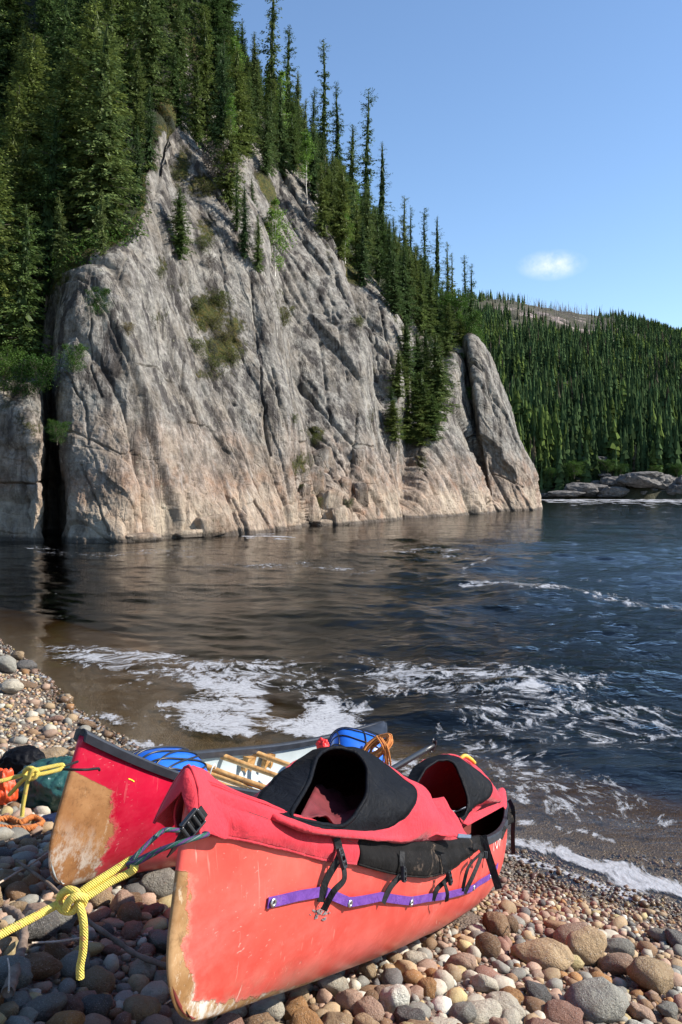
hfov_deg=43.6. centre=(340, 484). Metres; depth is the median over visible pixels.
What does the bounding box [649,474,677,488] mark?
shore rock
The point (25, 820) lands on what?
braided rope
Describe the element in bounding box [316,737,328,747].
red glove
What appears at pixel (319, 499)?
heath shrub
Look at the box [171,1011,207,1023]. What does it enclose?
cobble
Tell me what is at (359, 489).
rock block
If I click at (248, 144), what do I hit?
spruce tree
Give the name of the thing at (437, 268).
spruce
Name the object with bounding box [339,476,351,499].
rock block
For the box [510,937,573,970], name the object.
cobble
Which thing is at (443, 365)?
spruce tree
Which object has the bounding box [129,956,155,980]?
cobble
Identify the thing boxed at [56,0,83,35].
spruce tree
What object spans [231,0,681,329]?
sky
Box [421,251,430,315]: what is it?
spruce tree
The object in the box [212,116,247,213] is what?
spruce tree
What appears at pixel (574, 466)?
leafy bush
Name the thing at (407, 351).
spruce tree
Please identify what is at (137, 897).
cobble
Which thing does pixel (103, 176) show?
spruce tree
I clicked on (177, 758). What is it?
blue barrel
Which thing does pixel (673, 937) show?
cobble
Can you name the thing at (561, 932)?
cobble
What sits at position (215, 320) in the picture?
heath shrub
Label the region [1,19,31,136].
spruce tree
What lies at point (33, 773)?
mooring rope
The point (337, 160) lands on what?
spruce tree
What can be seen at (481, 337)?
undergrowth
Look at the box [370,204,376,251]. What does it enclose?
spruce tree
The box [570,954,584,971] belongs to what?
cobble
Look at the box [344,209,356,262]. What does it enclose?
spruce tree
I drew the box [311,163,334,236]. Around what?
spruce tree
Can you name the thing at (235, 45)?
birch tree
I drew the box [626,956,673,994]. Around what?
cobble
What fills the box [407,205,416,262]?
black spruce
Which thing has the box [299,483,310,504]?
rock block
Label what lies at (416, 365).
spruce tree
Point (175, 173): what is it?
heath shrub
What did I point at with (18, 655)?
cobble
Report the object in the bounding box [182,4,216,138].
spruce tree
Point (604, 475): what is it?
shore rock
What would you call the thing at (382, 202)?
spruce
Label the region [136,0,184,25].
spruce tree
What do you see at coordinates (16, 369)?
leafy bush
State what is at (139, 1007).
cobble
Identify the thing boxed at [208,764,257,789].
wooden paddle
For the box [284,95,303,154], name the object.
spruce tree
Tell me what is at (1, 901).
cobble
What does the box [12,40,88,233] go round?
spruce tree
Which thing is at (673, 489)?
shore rock
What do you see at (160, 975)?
cobble
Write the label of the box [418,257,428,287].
spruce tree
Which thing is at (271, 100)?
spruce tree
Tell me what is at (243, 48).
spruce tree
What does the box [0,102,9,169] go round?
spruce tree
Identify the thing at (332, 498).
rock block
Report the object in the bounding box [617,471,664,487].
shore rock
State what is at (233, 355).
heath shrub
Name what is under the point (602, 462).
leafy bush
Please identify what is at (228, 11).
spruce tree
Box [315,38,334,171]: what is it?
black spruce
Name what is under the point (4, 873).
cobble
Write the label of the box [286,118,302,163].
spruce tree
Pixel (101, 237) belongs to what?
spruce tree
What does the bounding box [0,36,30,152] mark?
spruce tree
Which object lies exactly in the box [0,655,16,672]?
cobble
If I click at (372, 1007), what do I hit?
cobble
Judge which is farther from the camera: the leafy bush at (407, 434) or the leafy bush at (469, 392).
the leafy bush at (469, 392)
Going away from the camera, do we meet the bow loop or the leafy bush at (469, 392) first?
the bow loop
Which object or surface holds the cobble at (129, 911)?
on the ground
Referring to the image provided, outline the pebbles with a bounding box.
[0,639,681,1023]
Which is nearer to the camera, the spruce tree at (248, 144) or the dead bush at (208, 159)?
the dead bush at (208, 159)
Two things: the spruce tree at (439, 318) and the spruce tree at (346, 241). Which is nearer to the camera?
the spruce tree at (346, 241)
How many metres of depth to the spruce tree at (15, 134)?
49.73 m
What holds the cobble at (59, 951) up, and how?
on the ground
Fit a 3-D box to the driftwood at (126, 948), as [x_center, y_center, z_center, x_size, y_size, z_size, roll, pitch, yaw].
[-0.900,1.446,2.882,0.945,0.102,0.115,0,0,40]
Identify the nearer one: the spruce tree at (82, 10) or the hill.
the spruce tree at (82, 10)
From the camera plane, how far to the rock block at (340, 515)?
53.92 m
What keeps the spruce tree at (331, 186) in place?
on the cliff
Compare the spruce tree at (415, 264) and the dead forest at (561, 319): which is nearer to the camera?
the spruce tree at (415, 264)
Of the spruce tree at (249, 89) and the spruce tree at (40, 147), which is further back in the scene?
the spruce tree at (249, 89)
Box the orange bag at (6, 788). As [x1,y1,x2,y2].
[0,768,18,804]
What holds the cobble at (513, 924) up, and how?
on the ground
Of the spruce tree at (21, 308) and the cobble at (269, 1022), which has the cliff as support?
the spruce tree at (21, 308)
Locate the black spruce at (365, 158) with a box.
[356,87,377,207]
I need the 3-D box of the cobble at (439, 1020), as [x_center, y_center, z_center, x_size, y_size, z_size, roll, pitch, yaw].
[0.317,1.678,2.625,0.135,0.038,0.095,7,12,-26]
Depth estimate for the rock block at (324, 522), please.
53.33 m
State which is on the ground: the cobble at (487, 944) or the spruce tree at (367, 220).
the cobble at (487, 944)
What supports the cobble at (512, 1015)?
on the ground
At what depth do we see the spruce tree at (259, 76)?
93.55 m
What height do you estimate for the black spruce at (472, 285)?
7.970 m
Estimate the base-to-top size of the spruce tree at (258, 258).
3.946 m
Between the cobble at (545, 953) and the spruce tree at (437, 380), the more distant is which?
the spruce tree at (437, 380)
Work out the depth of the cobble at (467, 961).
3.34 m
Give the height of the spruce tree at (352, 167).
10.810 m
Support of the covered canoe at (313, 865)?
on the ground
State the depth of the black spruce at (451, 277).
105.67 m
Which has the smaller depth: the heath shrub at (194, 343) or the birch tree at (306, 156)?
the heath shrub at (194, 343)
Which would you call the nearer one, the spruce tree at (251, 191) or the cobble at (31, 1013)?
the cobble at (31, 1013)
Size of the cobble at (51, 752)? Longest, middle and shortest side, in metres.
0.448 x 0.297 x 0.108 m
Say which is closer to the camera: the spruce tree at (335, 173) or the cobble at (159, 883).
the cobble at (159, 883)
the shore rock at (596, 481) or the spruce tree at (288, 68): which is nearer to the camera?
the spruce tree at (288, 68)
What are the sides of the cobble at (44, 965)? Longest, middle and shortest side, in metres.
0.142 x 0.085 x 0.073 m
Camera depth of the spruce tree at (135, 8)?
62.27 m
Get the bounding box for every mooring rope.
[0,763,64,816]
[0,855,138,979]
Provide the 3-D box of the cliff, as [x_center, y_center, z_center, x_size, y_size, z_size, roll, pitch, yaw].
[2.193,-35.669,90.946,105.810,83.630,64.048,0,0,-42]
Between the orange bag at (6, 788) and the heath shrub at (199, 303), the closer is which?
the orange bag at (6, 788)
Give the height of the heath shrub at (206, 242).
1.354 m
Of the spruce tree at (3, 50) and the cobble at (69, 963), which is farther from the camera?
the spruce tree at (3, 50)
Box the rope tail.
[375,735,391,765]
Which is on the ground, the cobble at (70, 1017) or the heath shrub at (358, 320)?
the cobble at (70, 1017)
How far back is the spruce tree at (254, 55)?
76.30 m
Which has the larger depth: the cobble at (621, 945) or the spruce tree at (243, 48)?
the spruce tree at (243, 48)
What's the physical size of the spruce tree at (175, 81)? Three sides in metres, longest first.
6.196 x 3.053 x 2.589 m
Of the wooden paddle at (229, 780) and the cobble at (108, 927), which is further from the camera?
the wooden paddle at (229, 780)
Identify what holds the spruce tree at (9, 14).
on the cliff
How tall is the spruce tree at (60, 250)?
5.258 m
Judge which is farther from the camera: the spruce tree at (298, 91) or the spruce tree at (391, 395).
the spruce tree at (298, 91)
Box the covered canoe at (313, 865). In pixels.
[153,745,514,1021]
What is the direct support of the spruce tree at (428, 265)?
on the cliff
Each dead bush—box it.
[194,139,230,182]
[204,254,216,267]
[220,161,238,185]
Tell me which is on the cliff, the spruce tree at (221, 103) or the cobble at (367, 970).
the spruce tree at (221, 103)
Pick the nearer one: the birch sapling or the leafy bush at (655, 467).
the birch sapling
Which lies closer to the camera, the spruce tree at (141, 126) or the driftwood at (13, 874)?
the driftwood at (13, 874)
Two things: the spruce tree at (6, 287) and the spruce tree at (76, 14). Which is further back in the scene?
the spruce tree at (76, 14)
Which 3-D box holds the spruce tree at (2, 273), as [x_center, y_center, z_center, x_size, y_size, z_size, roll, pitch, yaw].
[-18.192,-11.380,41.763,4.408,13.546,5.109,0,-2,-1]
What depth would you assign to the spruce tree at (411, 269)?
83.60 m
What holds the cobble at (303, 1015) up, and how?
on the ground
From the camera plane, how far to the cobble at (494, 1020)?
2.75 m
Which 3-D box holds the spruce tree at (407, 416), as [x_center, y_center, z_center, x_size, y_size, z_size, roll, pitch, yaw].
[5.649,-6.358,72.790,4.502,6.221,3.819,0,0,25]
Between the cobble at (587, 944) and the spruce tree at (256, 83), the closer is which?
the cobble at (587, 944)
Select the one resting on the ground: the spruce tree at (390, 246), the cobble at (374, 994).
the cobble at (374, 994)
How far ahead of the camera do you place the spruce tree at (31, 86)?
52.27 m
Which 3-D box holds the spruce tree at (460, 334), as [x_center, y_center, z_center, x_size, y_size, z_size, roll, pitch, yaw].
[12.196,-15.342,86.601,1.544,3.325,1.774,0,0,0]
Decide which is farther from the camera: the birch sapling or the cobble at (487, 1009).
the birch sapling
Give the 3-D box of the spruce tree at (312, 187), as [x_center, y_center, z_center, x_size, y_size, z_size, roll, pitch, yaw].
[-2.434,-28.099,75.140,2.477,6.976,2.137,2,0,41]
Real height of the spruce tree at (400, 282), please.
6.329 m
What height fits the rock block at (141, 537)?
0.619 m
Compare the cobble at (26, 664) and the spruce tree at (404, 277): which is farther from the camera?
the spruce tree at (404, 277)
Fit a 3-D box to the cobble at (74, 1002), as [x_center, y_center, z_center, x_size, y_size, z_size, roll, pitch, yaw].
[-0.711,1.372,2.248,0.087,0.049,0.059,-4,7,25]
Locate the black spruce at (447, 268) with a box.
[441,245,454,295]
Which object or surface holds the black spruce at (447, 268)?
on the cliff
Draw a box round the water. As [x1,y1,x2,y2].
[0,499,681,908]
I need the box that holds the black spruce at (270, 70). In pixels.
[257,0,282,115]
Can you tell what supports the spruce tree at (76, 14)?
on the cliff
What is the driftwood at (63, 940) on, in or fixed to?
on the cobble at (59, 951)
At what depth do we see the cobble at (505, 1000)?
2.99 m
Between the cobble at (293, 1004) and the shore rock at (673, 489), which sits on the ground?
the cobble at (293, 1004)
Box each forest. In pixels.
[449,288,681,491]
[468,289,640,333]
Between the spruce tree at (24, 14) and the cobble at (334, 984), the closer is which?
the cobble at (334, 984)
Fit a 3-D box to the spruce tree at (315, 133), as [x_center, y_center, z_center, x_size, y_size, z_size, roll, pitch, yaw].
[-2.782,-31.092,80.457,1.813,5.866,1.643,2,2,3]
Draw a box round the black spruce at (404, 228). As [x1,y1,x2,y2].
[398,196,409,245]
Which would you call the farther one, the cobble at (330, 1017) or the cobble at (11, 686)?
the cobble at (11, 686)
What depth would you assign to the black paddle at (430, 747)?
4.14 m
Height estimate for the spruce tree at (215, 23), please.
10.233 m
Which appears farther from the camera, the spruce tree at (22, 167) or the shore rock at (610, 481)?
the shore rock at (610, 481)
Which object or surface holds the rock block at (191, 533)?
on the cliff
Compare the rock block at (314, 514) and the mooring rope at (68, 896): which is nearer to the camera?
the mooring rope at (68, 896)
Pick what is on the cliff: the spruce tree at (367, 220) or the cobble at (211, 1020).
the spruce tree at (367, 220)
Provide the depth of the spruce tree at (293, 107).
79.77 m
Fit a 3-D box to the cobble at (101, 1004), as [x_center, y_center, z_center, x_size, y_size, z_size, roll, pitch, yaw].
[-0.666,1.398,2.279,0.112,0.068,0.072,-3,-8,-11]
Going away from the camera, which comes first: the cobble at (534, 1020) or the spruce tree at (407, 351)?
the cobble at (534, 1020)
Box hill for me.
[453,298,681,517]
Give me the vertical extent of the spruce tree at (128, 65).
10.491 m
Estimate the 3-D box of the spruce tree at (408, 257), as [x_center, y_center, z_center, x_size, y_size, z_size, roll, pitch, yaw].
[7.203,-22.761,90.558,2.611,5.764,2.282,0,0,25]
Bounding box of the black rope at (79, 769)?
[62,760,100,770]
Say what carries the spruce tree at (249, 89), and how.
on the cliff
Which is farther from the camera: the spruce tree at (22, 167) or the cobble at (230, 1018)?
the spruce tree at (22, 167)
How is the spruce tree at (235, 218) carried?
on the cliff
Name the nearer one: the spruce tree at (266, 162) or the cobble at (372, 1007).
the cobble at (372, 1007)
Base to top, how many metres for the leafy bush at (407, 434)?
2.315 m
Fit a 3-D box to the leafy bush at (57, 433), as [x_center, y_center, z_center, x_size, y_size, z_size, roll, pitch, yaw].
[-12.944,-2.388,38.927,1.384,1.211,1.257,0,0,-30]
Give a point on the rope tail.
(387, 754)
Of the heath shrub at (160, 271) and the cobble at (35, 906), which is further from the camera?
the heath shrub at (160, 271)
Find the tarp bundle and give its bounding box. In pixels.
[17,756,72,810]
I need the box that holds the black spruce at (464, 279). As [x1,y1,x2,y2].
[460,255,468,318]
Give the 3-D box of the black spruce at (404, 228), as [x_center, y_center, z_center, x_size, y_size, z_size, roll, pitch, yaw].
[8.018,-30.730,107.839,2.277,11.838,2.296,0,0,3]
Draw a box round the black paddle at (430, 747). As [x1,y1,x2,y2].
[391,738,436,769]
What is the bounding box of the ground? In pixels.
[0,508,681,1023]
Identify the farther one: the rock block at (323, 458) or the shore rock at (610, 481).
the shore rock at (610, 481)
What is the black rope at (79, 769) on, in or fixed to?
hanging from the open canoe at (105, 817)
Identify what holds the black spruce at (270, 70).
on the cliff
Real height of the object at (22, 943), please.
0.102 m
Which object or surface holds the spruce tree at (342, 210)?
on the cliff
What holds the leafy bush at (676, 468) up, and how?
on the shore rock at (669, 480)
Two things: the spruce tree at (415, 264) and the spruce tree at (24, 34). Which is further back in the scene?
the spruce tree at (415, 264)
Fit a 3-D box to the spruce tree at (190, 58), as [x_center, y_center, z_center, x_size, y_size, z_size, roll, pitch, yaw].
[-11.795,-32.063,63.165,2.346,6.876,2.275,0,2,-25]
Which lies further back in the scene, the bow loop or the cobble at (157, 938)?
the cobble at (157, 938)
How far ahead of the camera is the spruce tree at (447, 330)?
84.21 m
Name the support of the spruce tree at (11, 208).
on the cliff
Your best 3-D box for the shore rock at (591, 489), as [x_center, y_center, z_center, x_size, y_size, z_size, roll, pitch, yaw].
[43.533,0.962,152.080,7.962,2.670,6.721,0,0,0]
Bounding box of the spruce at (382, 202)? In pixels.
[371,143,393,244]
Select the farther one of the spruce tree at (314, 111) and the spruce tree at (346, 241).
the spruce tree at (314, 111)
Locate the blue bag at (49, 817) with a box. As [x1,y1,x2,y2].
[34,812,56,822]
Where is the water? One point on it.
(322, 723)
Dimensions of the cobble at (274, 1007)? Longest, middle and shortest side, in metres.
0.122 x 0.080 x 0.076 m
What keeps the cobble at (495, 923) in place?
on the ground
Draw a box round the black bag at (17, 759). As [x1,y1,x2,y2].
[0,745,45,774]
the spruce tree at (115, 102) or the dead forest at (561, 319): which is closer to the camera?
the spruce tree at (115, 102)
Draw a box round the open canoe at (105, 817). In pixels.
[48,721,386,885]
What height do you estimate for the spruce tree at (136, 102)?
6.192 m
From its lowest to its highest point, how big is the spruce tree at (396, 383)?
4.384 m
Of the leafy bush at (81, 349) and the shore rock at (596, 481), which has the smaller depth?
the leafy bush at (81, 349)
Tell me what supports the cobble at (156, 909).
on the ground
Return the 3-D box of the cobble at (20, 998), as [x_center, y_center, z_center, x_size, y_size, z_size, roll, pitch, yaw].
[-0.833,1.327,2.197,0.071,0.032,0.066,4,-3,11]
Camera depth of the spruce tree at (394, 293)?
75.39 m
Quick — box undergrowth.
[2,0,488,376]
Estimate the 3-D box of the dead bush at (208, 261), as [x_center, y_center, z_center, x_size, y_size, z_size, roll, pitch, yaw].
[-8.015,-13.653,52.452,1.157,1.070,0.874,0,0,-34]
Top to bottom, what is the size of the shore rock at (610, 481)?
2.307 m
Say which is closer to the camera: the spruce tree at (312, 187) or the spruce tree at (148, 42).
the spruce tree at (148, 42)
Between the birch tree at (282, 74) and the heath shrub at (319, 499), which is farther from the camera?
the birch tree at (282, 74)
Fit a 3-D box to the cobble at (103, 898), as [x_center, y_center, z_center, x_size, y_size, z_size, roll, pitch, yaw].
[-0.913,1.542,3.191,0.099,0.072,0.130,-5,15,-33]
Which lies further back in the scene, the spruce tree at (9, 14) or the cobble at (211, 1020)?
the spruce tree at (9, 14)
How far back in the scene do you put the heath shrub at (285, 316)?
56.94 m
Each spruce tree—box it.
[0,0,37,92]
[0,4,16,115]
[0,29,59,232]
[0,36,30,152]
[0,83,41,258]
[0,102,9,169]
[0,127,32,289]
[0,149,47,363]
[0,177,16,370]
[0,201,53,365]
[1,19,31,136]
[1,132,42,286]
[10,0,37,39]
[12,36,53,174]
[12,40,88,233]
[16,104,72,331]
[28,0,63,100]
[29,0,46,87]
[30,110,57,239]
[32,0,152,221]
[41,0,86,120]
[49,190,72,292]
[50,68,76,168]
[53,28,89,143]
[55,0,84,62]
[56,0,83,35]
[57,20,151,250]
[73,0,99,55]
[78,0,132,127]
[93,190,110,255]
[96,0,145,107]
[109,53,133,187]
[122,0,179,108]
[125,47,148,133]
[125,125,149,206]
[126,1,142,45]
[132,87,161,172]
[132,98,146,153]
[133,0,177,67]
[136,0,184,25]
[161,0,208,34]
[163,48,197,131]
[165,0,196,91]
[165,187,195,260]
[171,7,196,93]
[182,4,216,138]
[183,60,210,145]
[193,0,218,45]
[194,0,235,99]
[199,46,235,160]
[206,38,239,181]
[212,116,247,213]
[213,48,259,167]
[218,0,245,50]
[220,0,241,42]
[224,35,231,77]
[230,163,243,231]
[235,184,252,257]
[237,18,249,77]
[239,79,264,155]
[242,69,262,132]
[244,57,251,86]
[248,31,266,120]
[249,176,258,205]
[250,215,266,273]
[252,62,264,138]
[255,102,276,176]
[257,58,264,101]
[259,75,287,119]
[259,89,279,176]
[262,78,286,145]
[272,81,295,177]
[281,24,303,141]
[283,97,304,162]
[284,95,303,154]
[284,113,302,176]
[286,70,307,162]
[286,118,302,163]
[301,100,309,159]
[301,125,325,202]
[307,87,322,170]
[308,123,318,169]
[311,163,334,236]
[317,132,328,181]
[317,164,336,211]
[324,154,338,181]
[326,174,336,227]
[327,165,360,261]
[330,157,338,210]
[336,159,349,197]
[337,165,360,248]
[342,124,362,209]
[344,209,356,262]
[348,184,355,246]
[348,203,369,265]
[351,221,372,286]
[353,182,361,215]
[353,185,378,272]
[359,199,374,261]
[368,206,384,281]
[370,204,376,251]
[374,218,391,271]
[378,221,402,301]
[379,238,393,287]
[379,252,407,315]
[383,350,413,402]
[383,387,402,425]
[383,400,406,441]
[391,215,397,249]
[393,233,401,282]
[396,255,409,310]
[397,243,421,325]
[398,316,424,383]
[400,374,431,445]
[405,243,417,283]
[405,403,434,445]
[406,248,417,309]
[408,371,445,435]
[411,246,423,305]
[411,344,429,412]
[412,266,432,335]
[412,333,429,374]
[412,333,464,424]
[416,266,442,340]
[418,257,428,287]
[420,329,432,381]
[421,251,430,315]
[424,395,448,441]
[426,260,433,301]
[433,273,440,307]
[433,288,445,339]
[437,303,459,356]
[439,353,450,397]
[455,319,466,346]
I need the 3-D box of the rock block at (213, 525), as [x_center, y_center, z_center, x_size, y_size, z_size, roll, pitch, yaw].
[-6.713,2.074,42.741,1.395,1.196,1.896,0,0,39]
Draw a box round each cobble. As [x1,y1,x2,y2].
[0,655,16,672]
[0,679,23,694]
[0,869,20,890]
[0,887,3,906]
[0,955,32,989]
[0,1001,18,1019]
[0,1012,6,1023]
[3,680,37,688]
[5,991,31,1009]
[7,901,27,915]
[11,651,23,660]
[11,910,60,942]
[16,660,37,669]
[17,1006,38,1022]
[21,991,67,1021]
[22,902,47,913]
[25,952,62,980]
[40,746,67,757]
[44,936,71,959]
[45,716,62,721]
[45,1010,84,1023]
[53,910,77,933]
[60,950,89,981]
[60,994,83,1011]
[79,720,96,728]
[79,965,115,994]
[81,994,112,1016]
[84,1013,110,1023]
[88,888,111,908]
[99,923,114,938]
[100,944,120,955]
[110,889,134,913]
[117,901,141,922]
[120,739,127,744]
[120,920,143,939]
[123,994,160,1023]
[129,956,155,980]
[130,892,141,901]
[138,867,174,898]
[140,980,169,1004]
[141,902,164,916]
[147,929,167,952]
[153,970,167,984]
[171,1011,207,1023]
[207,1016,217,1023]
[213,1013,243,1023]
[219,1005,247,1017]
[243,1012,274,1023]
[249,997,284,1021]
[260,1020,281,1023]
[282,996,307,1020]
[284,983,310,996]
[288,987,309,1001]
[289,1006,322,1023]
[317,974,348,996]
[321,1011,352,1023]
[334,989,362,1013]
[352,996,384,1021]
[353,1012,379,1023]
[358,961,375,979]
[363,990,378,1000]
[375,984,411,996]
[379,984,409,1012]
[393,1005,425,1023]
[403,950,427,964]
[406,1019,434,1023]
[417,977,436,998]
[429,1016,461,1023]
[445,952,475,970]
[448,1001,476,1023]
[470,973,498,991]
[471,998,501,1023]
[475,932,500,958]
[482,911,509,936]
[484,991,525,1023]
[489,1016,507,1023]
[499,986,523,1004]
[500,1008,520,1023]
[506,915,518,932]
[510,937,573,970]
[524,980,551,1002]
[525,1017,554,1023]
[544,999,583,1023]
[552,921,586,944]
[563,976,629,1023]
[565,925,606,965]
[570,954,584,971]
[597,952,632,974]
[604,937,634,956]
[625,1019,643,1023]
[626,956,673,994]
[626,1001,656,1023]
[647,927,667,943]
[656,1001,677,1019]
[664,928,681,947]
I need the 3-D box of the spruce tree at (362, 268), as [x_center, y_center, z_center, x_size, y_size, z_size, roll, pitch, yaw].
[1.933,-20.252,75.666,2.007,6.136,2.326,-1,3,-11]
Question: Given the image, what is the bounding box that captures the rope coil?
[362,733,392,757]
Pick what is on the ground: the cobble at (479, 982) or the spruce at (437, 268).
the cobble at (479, 982)
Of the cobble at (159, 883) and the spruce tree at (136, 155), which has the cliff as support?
the spruce tree at (136, 155)
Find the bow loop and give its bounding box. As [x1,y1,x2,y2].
[126,827,209,867]
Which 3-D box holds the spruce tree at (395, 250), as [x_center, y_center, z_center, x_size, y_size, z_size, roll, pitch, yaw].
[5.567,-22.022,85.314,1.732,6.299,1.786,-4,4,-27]
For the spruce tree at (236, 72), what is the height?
9.204 m
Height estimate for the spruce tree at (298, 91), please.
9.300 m
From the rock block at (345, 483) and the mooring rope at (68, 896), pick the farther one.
the rock block at (345, 483)
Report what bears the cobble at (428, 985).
on the ground
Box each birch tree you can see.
[224,93,239,134]
[227,36,247,83]
[263,69,294,131]
[292,129,316,203]
[300,132,320,183]
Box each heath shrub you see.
[119,322,135,336]
[154,267,167,278]
[168,166,184,179]
[186,336,206,357]
[191,297,209,316]
[194,177,218,198]
[195,235,214,252]
[200,352,227,373]
[201,311,224,330]
[210,288,233,309]
[213,324,236,346]
[220,347,243,366]
[278,303,295,327]
[292,413,297,422]
[308,433,324,446]
[317,497,322,507]
[342,498,353,507]
[350,316,366,327]
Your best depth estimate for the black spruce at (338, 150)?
87.84 m
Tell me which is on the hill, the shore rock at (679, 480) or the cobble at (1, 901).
the shore rock at (679, 480)
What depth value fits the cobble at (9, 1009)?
2.12 m
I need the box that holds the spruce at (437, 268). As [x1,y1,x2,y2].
[429,217,450,286]
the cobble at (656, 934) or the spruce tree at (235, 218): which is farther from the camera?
the spruce tree at (235, 218)
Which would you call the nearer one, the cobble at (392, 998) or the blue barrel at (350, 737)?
the cobble at (392, 998)
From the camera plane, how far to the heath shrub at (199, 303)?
50.35 m
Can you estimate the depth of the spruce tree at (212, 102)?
61.56 m
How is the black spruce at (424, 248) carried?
on the cliff
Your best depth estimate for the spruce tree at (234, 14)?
74.31 m
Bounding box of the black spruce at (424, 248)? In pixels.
[418,208,433,264]
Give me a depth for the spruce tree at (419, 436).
72.45 m
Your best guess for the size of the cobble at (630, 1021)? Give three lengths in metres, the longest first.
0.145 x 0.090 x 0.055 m
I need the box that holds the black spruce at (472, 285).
[464,263,477,331]
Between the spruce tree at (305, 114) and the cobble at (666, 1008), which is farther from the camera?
the spruce tree at (305, 114)
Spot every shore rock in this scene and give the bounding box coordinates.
[547,490,584,496]
[563,482,608,496]
[583,456,606,463]
[590,480,599,483]
[597,487,629,497]
[598,474,610,476]
[600,476,625,486]
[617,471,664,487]
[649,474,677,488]
[665,484,681,494]
[676,475,681,484]
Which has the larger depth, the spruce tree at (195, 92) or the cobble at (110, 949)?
the spruce tree at (195, 92)
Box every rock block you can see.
[125,532,163,546]
[174,529,202,537]
[194,514,226,536]
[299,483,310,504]
[306,494,321,523]
[310,466,325,496]
[311,519,332,528]
[312,446,337,472]
[317,489,343,509]
[326,505,351,527]
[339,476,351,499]
[351,447,365,470]
[351,481,368,506]
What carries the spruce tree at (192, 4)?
on the cliff
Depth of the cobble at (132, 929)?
2.85 m
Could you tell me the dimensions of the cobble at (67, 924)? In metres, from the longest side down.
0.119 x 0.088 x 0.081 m
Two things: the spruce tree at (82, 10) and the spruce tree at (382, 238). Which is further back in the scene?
the spruce tree at (382, 238)
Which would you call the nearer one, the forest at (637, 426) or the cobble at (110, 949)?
the cobble at (110, 949)
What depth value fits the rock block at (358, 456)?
59.31 m
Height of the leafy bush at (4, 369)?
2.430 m
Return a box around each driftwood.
[0,851,48,882]
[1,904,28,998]
[7,958,9,992]
[14,858,165,968]
[31,937,79,943]
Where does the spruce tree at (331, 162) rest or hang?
on the cliff
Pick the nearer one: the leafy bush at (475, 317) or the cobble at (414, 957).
the cobble at (414, 957)
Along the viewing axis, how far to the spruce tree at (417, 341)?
77.95 m
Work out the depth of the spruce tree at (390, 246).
77.53 m
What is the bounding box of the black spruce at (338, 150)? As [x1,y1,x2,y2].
[326,81,347,170]
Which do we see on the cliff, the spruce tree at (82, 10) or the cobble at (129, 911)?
the spruce tree at (82, 10)
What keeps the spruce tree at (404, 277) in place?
on the cliff
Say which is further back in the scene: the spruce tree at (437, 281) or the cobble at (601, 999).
the spruce tree at (437, 281)
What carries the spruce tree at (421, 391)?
on the cliff
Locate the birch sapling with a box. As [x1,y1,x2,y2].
[263,196,297,275]
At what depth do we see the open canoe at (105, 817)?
3.20 m
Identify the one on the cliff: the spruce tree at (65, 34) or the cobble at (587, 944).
the spruce tree at (65, 34)
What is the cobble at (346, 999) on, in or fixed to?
on the ground
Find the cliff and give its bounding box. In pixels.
[0,0,543,615]
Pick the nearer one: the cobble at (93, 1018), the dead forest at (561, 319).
the cobble at (93, 1018)
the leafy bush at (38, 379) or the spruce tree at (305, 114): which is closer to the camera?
the leafy bush at (38, 379)
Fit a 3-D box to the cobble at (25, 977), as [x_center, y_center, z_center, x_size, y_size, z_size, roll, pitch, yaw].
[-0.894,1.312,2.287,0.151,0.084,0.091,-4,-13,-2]
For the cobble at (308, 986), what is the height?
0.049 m
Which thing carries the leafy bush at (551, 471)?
on the ground
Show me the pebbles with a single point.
(30, 887)
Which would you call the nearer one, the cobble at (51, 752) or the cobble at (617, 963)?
the cobble at (617, 963)
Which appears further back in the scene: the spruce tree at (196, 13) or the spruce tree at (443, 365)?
the spruce tree at (443, 365)
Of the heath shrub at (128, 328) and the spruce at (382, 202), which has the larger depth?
the spruce at (382, 202)
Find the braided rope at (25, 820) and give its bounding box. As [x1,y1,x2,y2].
[0,814,45,831]
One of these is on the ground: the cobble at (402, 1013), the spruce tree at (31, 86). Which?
the cobble at (402, 1013)
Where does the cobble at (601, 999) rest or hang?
on the ground
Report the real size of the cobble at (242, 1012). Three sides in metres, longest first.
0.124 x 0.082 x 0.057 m
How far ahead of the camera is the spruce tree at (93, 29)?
47.59 m
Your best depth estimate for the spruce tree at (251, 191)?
62.00 m
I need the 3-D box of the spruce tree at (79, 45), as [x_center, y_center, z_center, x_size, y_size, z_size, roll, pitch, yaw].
[-16.968,-24.437,55.118,3.583,9.936,3.039,1,2,-12]
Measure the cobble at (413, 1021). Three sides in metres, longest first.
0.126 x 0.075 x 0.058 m
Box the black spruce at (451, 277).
[449,253,457,297]
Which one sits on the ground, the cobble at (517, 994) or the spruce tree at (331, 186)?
the cobble at (517, 994)
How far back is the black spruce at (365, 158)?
100.46 m
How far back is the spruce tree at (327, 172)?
76.41 m
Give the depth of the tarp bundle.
4.69 m
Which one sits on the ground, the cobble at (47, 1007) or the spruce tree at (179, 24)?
the cobble at (47, 1007)
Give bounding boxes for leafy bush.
[0,343,27,396]
[1,359,38,400]
[13,351,64,397]
[43,418,72,442]
[57,342,88,373]
[83,286,113,315]
[403,421,414,444]
[434,287,473,335]
[451,310,488,340]
[465,387,471,399]
[545,467,558,476]
[561,460,587,478]
[596,459,618,471]
[613,463,629,473]
[649,465,663,471]
[666,463,681,476]
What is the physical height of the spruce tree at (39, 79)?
11.789 m
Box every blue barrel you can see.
[132,746,207,771]
[328,727,384,761]
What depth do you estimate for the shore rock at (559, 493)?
148.27 m
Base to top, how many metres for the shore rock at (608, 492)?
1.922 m

